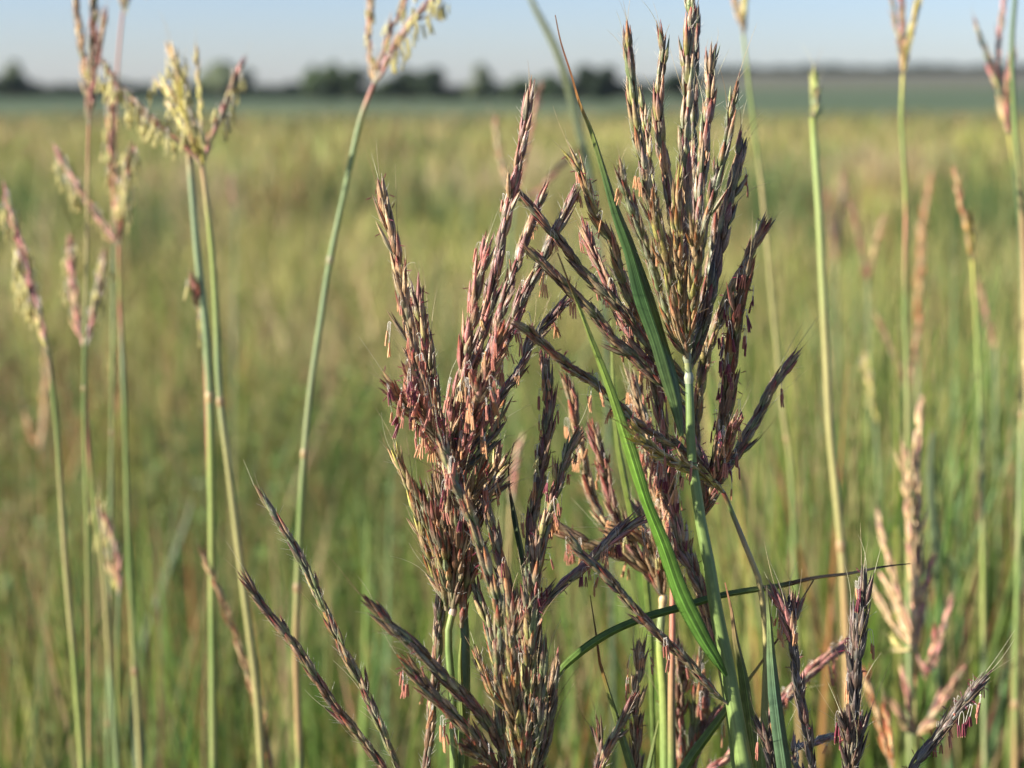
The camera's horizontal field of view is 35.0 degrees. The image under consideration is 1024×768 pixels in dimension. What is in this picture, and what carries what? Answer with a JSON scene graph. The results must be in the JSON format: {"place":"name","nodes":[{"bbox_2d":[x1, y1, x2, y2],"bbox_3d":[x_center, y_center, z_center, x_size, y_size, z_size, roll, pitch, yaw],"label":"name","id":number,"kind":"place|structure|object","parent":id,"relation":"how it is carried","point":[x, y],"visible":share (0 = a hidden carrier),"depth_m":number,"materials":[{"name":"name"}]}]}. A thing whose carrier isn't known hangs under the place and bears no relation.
{"place":"outdoors","nodes":[
{"label":"outdoors","id":0,"kind":"place"},
{"bbox_2d":[292,0,449,767],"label":"grass stalk","id":1,"kind":"object","parent":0,"point":[391,56],"depth_m":0.83,"materials":[{"name":"green plant"}]},
{"bbox_2d":[0,104,1023,767],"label":"meadow grass","id":2,"kind":"structure","parent":0,"point":[444,184],"depth_m":7.13,"materials":[{"name":"green plant"}]},
{"bbox_2d":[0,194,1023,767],"bbox_3d":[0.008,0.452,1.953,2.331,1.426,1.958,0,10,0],"label":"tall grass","id":3,"kind":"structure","parent":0,"point":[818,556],"depth_m":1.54,"materials":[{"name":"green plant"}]},
{"bbox_2d":[0,73,1023,382],"bbox_3d":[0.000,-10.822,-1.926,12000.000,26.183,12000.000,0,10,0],"label":"ground","id":4,"kind":"structure","parent":0,"point":[930,93],"depth_m":299.66,"materials":[{"name":"green plant"}]},
{"bbox_2d":[0,60,31,98],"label":"tree","id":5,"kind":"object","parent":4,"relation":"on","point":[14,68],"visible":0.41,"depth_m":516.60,"materials":[{"name":"green plant"}]},
{"bbox_2d":[0,73,38,100],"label":"tree","id":6,"kind":"object","parent":4,"relation":"on","point":[11,85],"visible":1,"depth_m":416.51,"materials":[{"name":"green plant"}]},
{"bbox_2d":[19,345,49,767],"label":"grass stalk","id":7,"kind":"object","parent":4,"relation":"on","point":[44,399],"depth_m":1.71,"materials":[{"name":"green plant"}]},
{"bbox_2d":[0,177,86,767],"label":"grass stalk","id":8,"kind":"object","parent":4,"relation":"on","point":[27,285],"depth_m":0.87,"materials":[{"name":"plant"}]},
{"bbox_2d":[67,0,111,767],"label":"grass stalk","id":9,"kind":"object","parent":4,"relation":"on","point":[95,41],"depth_m":0.88,"materials":[{"name":"green plant"}]},
{"bbox_2d":[61,226,120,767],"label":"grass stalk","id":10,"kind":"object","parent":4,"relation":"on","point":[71,258],"depth_m":0.94,"materials":[{"name":"plant"}]},
{"bbox_2d":[50,67,143,767],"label":"grass stalk","id":11,"kind":"object","parent":4,"relation":"on","point":[120,205],"depth_m":0.93,"materials":[{"name":"plant"}]},
{"bbox_2d":[89,475,121,762],"bbox_3d":[-0.241,0.691,1.070,0.020,1.284,0.059,-2,10,-11],"label":"grass stalk","id":12,"kind":"object","parent":4,"relation":"on","point":[112,569],"depth_m":0.96,"materials":[{"name":"beige plant"}]},
{"bbox_2d":[110,343,119,714],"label":"grass stalk","id":13,"kind":"object","parent":4,"relation":"on","point":[116,391],"depth_m":1.69,"materials":[{"name":"green plant"}]},
{"bbox_2d":[105,0,129,767],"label":"grass stalk","id":14,"kind":"object","parent":4,"relation":"on","point":[124,4],"depth_m":1.01,"materials":[{"name":"green plant"}]},
{"bbox_2d":[130,692,146,767],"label":"grass blade","id":15,"kind":"object","parent":4,"relation":"on","point":[133,731],"visible":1,"depth_m":0.95,"materials":[{"name":"green plant"}]},
{"bbox_2d":[125,500,192,767],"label":"grass blade","id":16,"kind":"object","parent":4,"relation":"on","point":[155,606],"visible":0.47,"depth_m":1.80,"materials":[{"name":"plant"}]},
{"bbox_2d":[95,28,266,767],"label":"grass stalk","id":17,"kind":"object","parent":4,"relation":"on","point":[190,128],"depth_m":0.83,"materials":[{"name":"green plant"}]},
{"bbox_2d":[160,14,217,767],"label":"grass stalk","id":18,"kind":"object","parent":4,"relation":"on","point":[213,698],"depth_m":0.84,"materials":[{"name":"green plant"}]},
{"bbox_2d":[184,258,209,739],"bbox_3d":[-0.161,0.643,0.930,0.014,1.429,0.076,0,10,0],"label":"grass stalk","id":19,"kind":"object","parent":4,"relation":"on","point":[195,289],"depth_m":0.84,"materials":[{"name":"plant"}]},
{"bbox_2d":[194,60,255,99],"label":"tree","id":20,"kind":"object","parent":4,"relation":"on","point":[217,76],"visible":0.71,"depth_m":515.54,"materials":[{"name":"green plant"}]},
{"bbox_2d":[229,170,237,695],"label":"grass stalk","id":21,"kind":"object","parent":4,"relation":"on","point":[232,185],"depth_m":2.03,"materials":[{"name":"green plant"}]},
{"bbox_2d":[196,540,272,767],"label":"grass stalk","id":22,"kind":"object","parent":4,"relation":"on","point":[244,662],"depth_m":0.83,"materials":[{"name":"brown plant"}]},
{"bbox_2d":[301,64,319,100],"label":"tree","id":23,"kind":"object","parent":4,"relation":"on","point":[310,77],"visible":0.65,"depth_m":427.50,"materials":[{"name":"green plant"}]},
{"bbox_2d":[225,462,402,767],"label":"grass stalk","id":24,"kind":"object","parent":4,"relation":"on","point":[339,714],"depth_m":0.56,"materials":[{"name":"brown plant"}]},
{"bbox_2d":[310,78,337,100],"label":"tree","id":25,"kind":"object","parent":4,"relation":"on","point":[323,90],"visible":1,"depth_m":422.81,"materials":[{"name":"green plant"}]},
{"bbox_2d":[318,61,346,100],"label":"tree","id":26,"kind":"object","parent":4,"relation":"on","point":[333,74],"visible":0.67,"depth_m":426.42,"materials":[{"name":"green plant"}]},
{"bbox_2d":[0,73,702,99],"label":"distant wood","id":27,"kind":"object","parent":4,"relation":"on","point":[293,90],"visible":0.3,"depth_m":669.80,"materials":[{"name":"green plant"}]},
{"bbox_2d":[344,65,370,100],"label":"tree","id":28,"kind":"object","parent":4,"relation":"on","point":[355,87],"visible":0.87,"depth_m":447.25,"materials":[{"name":"green plant"}]},
{"bbox_2d":[373,79,389,100],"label":"tree","id":29,"kind":"object","parent":4,"relation":"on","point":[381,90],"visible":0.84,"depth_m":427.92,"materials":[{"name":"green plant"}]},
{"bbox_2d":[384,68,425,100],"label":"tree","id":30,"kind":"object","parent":4,"relation":"on","point":[400,85],"visible":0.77,"depth_m":415.91,"materials":[{"name":"green plant"}]},
{"bbox_2d":[418,593,445,767],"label":"grass stalk","id":31,"kind":"object","parent":4,"relation":"on","point":[437,635],"depth_m":0.58,"materials":[{"name":"brown plant"}]},
{"bbox_2d":[408,66,460,100],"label":"tree","id":32,"kind":"object","parent":4,"relation":"on","point":[431,79],"visible":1,"depth_m":411.89,"materials":[{"name":"green plant"}]},
{"bbox_2d":[376,402,537,767],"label":"grass stalk","id":33,"kind":"object","parent":4,"relation":"on","point":[448,551],"depth_m":0.56,"materials":[{"name":"brown plant"}]},
{"bbox_2d":[359,65,581,767],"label":"grass stalk","id":34,"kind":"object","parent":4,"relation":"on","point":[418,398],"depth_m":0.56,"materials":[{"name":"brown plant"}]},
{"bbox_2d":[465,63,493,100],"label":"tree","id":35,"kind":"object","parent":4,"relation":"on","point":[480,84],"visible":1,"depth_m":457.39,"materials":[{"name":"green plant"}]},
{"bbox_2d":[502,426,523,638],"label":"grass stalk","id":36,"kind":"object","parent":4,"relation":"on","point":[517,459],"depth_m":1.10,"materials":[{"name":"brown plant"}]},
{"bbox_2d":[504,76,536,100],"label":"tree","id":37,"kind":"object","parent":4,"relation":"on","point":[517,86],"visible":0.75,"depth_m":466.64,"materials":[{"name":"green plant"}]},
{"bbox_2d":[492,72,586,760],"bbox_3d":[-0.009,0.538,1.239,0.085,1.526,0.126,5,11,27],"label":"grass stalk","id":38,"kind":"object","parent":4,"relation":"on","point":[564,162],"depth_m":1.15,"materials":[{"name":"plant"}]},
{"bbox_2d":[532,73,561,100],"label":"tree","id":39,"kind":"object","parent":4,"relation":"on","point":[549,79],"visible":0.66,"depth_m":457.00,"materials":[{"name":"green plant"}]},
{"bbox_2d":[548,81,586,100],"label":"tree","id":40,"kind":"object","parent":4,"relation":"on","point":[558,91],"visible":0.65,"depth_m":437.39,"materials":[{"name":"green plant"}]},
{"bbox_2d":[529,0,616,767],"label":"grass blade","id":41,"kind":"object","parent":4,"relation":"on","point":[572,102],"visible":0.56,"depth_m":1.15,"materials":[{"name":"green plant"}]},
{"bbox_2d":[569,64,613,100],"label":"tree","id":42,"kind":"object","parent":4,"relation":"on","point":[584,82],"visible":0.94,"depth_m":435.54,"materials":[{"name":"green plant"}]},
{"bbox_2d":[519,352,667,767],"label":"grass stalk","id":43,"kind":"object","parent":4,"relation":"on","point":[651,569],"depth_m":0.64,"materials":[{"name":"brown plant"}]},
{"bbox_2d":[588,65,625,100],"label":"tree","id":44,"kind":"object","parent":4,"relation":"on","point":[607,75],"visible":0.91,"depth_m":435.96,"materials":[{"name":"green plant"}]},
{"bbox_2d":[577,670,640,767],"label":"grass stalk","id":45,"kind":"object","parent":4,"relation":"on","point":[602,756],"depth_m":0.59,"materials":[{"name":"brown plant"}]},
{"bbox_2d":[590,595,635,767],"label":"grass blade","id":46,"kind":"object","parent":4,"relation":"on","point":[628,758],"visible":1,"depth_m":0.59,"materials":[{"name":"plant"}]},
{"bbox_2d":[326,330,909,767],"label":"grass stalk","id":47,"kind":"object","parent":4,"relation":"on","point":[524,698],"depth_m":0.55,"materials":[{"name":"brown plant"}]},
{"bbox_2d":[493,302,768,767],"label":"grass stalk","id":48,"kind":"object","parent":4,"relation":"on","point":[660,455],"depth_m":0.56,"materials":[{"name":"plant"}]},
{"bbox_2d":[610,320,655,767],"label":"grass stalk","id":49,"kind":"object","parent":4,"relation":"on","point":[630,511],"visible":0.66,"depth_m":0.66,"materials":[{"name":"green plant"}]},
{"bbox_2d":[613,621,655,767],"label":"grass stalk","id":50,"kind":"object","parent":4,"relation":"on","point":[639,656],"depth_m":0.60,"materials":[{"name":"brown plant"}]},
{"bbox_2d":[496,0,774,767],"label":"grass stalk","id":51,"kind":"object","parent":4,"relation":"on","point":[687,324],"depth_m":0.56,"materials":[{"name":"brown plant"}]},
{"bbox_2d":[620,357,682,767],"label":"grass stalk","id":52,"kind":"object","parent":4,"relation":"on","point":[658,505],"depth_m":0.63,"materials":[{"name":"plant"}]},
{"bbox_2d":[646,720,658,767],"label":"grass blade","id":53,"kind":"object","parent":4,"relation":"on","point":[649,762],"visible":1,"depth_m":0.62,"materials":[{"name":"green plant"}]},
{"bbox_2d":[664,71,682,98],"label":"tree","id":54,"kind":"object","parent":4,"relation":"on","point":[671,81],"visible":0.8,"depth_m":455.76,"materials":[{"name":"green plant"}]},
{"bbox_2d":[628,342,735,767],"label":"grass stalk","id":55,"kind":"object","parent":4,"relation":"on","point":[686,559],"depth_m":0.59,"materials":[{"name":"plant"}]},
{"bbox_2d":[645,595,724,767],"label":"grass stalk","id":56,"kind":"object","parent":4,"relation":"on","point":[699,711],"depth_m":0.65,"materials":[{"name":"brown plant"}]},
{"bbox_2d":[678,580,813,767],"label":"grass blade","id":57,"kind":"object","parent":4,"relation":"on","point":[695,750],"visible":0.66,"depth_m":0.59,"materials":[{"name":"green plant"}]},
{"bbox_2d":[685,209,818,514],"bbox_3d":[0.109,0.668,0.668,0.059,1.471,0.129,-5,11,-24],"label":"grass stalk","id":58,"kind":"object","parent":4,"relation":"on","point":[734,297],"depth_m":0.59,"materials":[{"name":"brown plant"}]},
{"bbox_2d":[731,0,802,766],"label":"grass stalk","id":59,"kind":"object","parent":4,"relation":"on","point":[741,16],"depth_m":1.01,"materials":[{"name":"green plant"}]},
{"bbox_2d":[749,692,796,767],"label":"grass stalk","id":60,"kind":"object","parent":4,"relation":"on","point":[766,737],"depth_m":0.56,"materials":[{"name":"brown plant"}]},
{"bbox_2d":[707,636,847,767],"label":"grass stalk","id":61,"kind":"object","parent":4,"relation":"on","point":[813,668],"depth_m":0.67,"materials":[{"name":"brown plant"}]},
{"bbox_2d":[766,585,791,767],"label":"grass blade","id":62,"kind":"object","parent":4,"relation":"on","point":[781,747],"visible":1,"depth_m":0.56,"materials":[{"name":"green plant"}]},
{"bbox_2d":[762,542,833,767],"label":"grass stalk","id":63,"kind":"object","parent":4,"relation":"on","point":[789,611],"depth_m":0.56,"materials":[{"name":"brown plant"}]},
{"bbox_2d":[803,46,849,710],"bbox_3d":[0.177,0.586,0.941,0.016,1.537,0.136,-3,11,-18],"label":"grass stalk","id":64,"kind":"object","parent":4,"relation":"on","point":[815,100],"depth_m":0.86,"materials":[{"name":"green plant"}]},
{"bbox_2d":[825,166,849,427],"bbox_3d":[0.402,0.438,2.074,0.034,1.431,0.137,0,10,0],"label":"grass stalk","id":65,"kind":"object","parent":4,"relation":"on","point":[835,238],"depth_m":2.00,"materials":[{"name":"plant"}]},
{"bbox_2d":[815,525,892,767],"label":"grass panicle","id":66,"kind":"object","parent":4,"relation":"on","point":[852,726],"depth_m":0.56,"materials":[{"name":"brown plant"}]},
{"bbox_2d":[699,63,1023,78],"bbox_3d":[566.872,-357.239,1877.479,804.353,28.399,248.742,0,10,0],"label":"distant wood","id":67,"kind":"object","parent":4,"relation":"on","point":[834,68],"visible":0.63,"depth_m":1774.17,"materials":[{"name":"green plant"}]},
{"bbox_2d":[847,188,886,767],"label":"grass stalk","id":68,"kind":"object","parent":4,"relation":"on","point":[867,272],"depth_m":1.40,"materials":[{"name":"green plant"}]},
{"bbox_2d":[858,337,883,767],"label":"grass stalk","id":69,"kind":"object","parent":4,"relation":"on","point":[869,381],"depth_m":1.31,"materials":[{"name":"plant"}]},
{"bbox_2d":[862,664,894,767],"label":"grass stalk","id":70,"kind":"object","parent":4,"relation":"on","point":[889,739],"depth_m":0.80,"materials":[{"name":"brown plant"}]},
{"bbox_2d":[866,298,930,709],"bbox_3d":[0.319,0.600,1.388,0.025,1.353,0.100,-6,12,-30],"label":"grass stalk","id":71,"kind":"object","parent":4,"relation":"on","point":[917,337],"depth_m":1.30,"materials":[{"name":"beige plant"}]},
{"bbox_2d":[888,0,921,766],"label":"grass stalk","id":72,"kind":"object","parent":4,"relation":"on","point":[904,45],"depth_m":0.96,"materials":[{"name":"plant"}]},
{"bbox_2d":[867,392,957,755],"bbox_3d":[0.222,0.666,1.001,0.048,1.357,0.082,0,10,0],"label":"grass panicle","id":73,"kind":"object","parent":4,"relation":"on","point":[913,632],"depth_m":0.89,"materials":[{"name":"beige plant"}]},
{"bbox_2d":[882,510,961,689],"bbox_3d":[0.390,0.677,1.567,0.062,1.138,0.104,-5,11,-26],"label":"grass blade","id":74,"kind":"object","parent":4,"relation":"on","point":[951,572],"visible":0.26,"depth_m":1.50,"materials":[{"name":"plant"}]},
{"bbox_2d":[881,648,967,762],"bbox_3d":[0.259,0.728,1.056,0.049,1.216,0.197,5,11,25],"label":"grass panicle","id":75,"kind":"object","parent":4,"relation":"on","point":[936,705],"depth_m":0.88,"materials":[{"name":"brown plant"}]},
{"bbox_2d":[913,168,935,681],"bbox_3d":[0.378,0.515,1.580,0.021,1.453,0.115,1,10,5],"label":"grass stalk","id":76,"kind":"object","parent":4,"relation":"on","point":[919,284],"depth_m":1.50,"materials":[{"name":"plant"}]},
{"bbox_2d":[926,430,944,767],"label":"grass blade","id":77,"kind":"object","parent":4,"relation":"on","point":[934,529],"visible":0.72,"depth_m":1.15,"materials":[{"name":"plant"}]},
{"bbox_2d":[901,630,1014,767],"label":"grass stalk","id":78,"kind":"object","parent":4,"relation":"on","point":[952,716],"depth_m":0.57,"materials":[{"name":"brown plant"}]},
{"bbox_2d":[950,154,987,767],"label":"grass stalk","id":79,"kind":"object","parent":4,"relation":"on","point":[968,222],"depth_m":1.01,"materials":[{"name":"green plant"}]},
{"bbox_2d":[976,272,1001,767],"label":"grass stalk","id":80,"kind":"object","parent":4,"relation":"on","point":[986,311],"depth_m":1.36,"materials":[{"name":"green plant"}]},
{"bbox_2d":[969,0,1023,767],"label":"grass stalk","id":81,"kind":"object","parent":4,"relation":"on","point":[1002,92],"depth_m":0.96,"materials":[{"name":"green plant"}]},
{"bbox_2d":[1008,651,1012,767],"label":"grass blade","id":82,"kind":"object","parent":4,"relation":"on","point":[1010,740],"visible":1,"depth_m":0.98,"materials":[{"name":"green plant"}]},
{"bbox_2d":[1010,0,1023,374],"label":"grass stalk","id":83,"kind":"object","parent":4,"relation":"on","point":[1014,118],"depth_m":0.91,"materials":[{"name":"green plant"}]},
{"bbox_2d":[0,0,1023,86],"label":"sky","id":84,"kind":"structure","parent":0,"point":[287,37],"materials":[{"name":"blue"}]}
]}

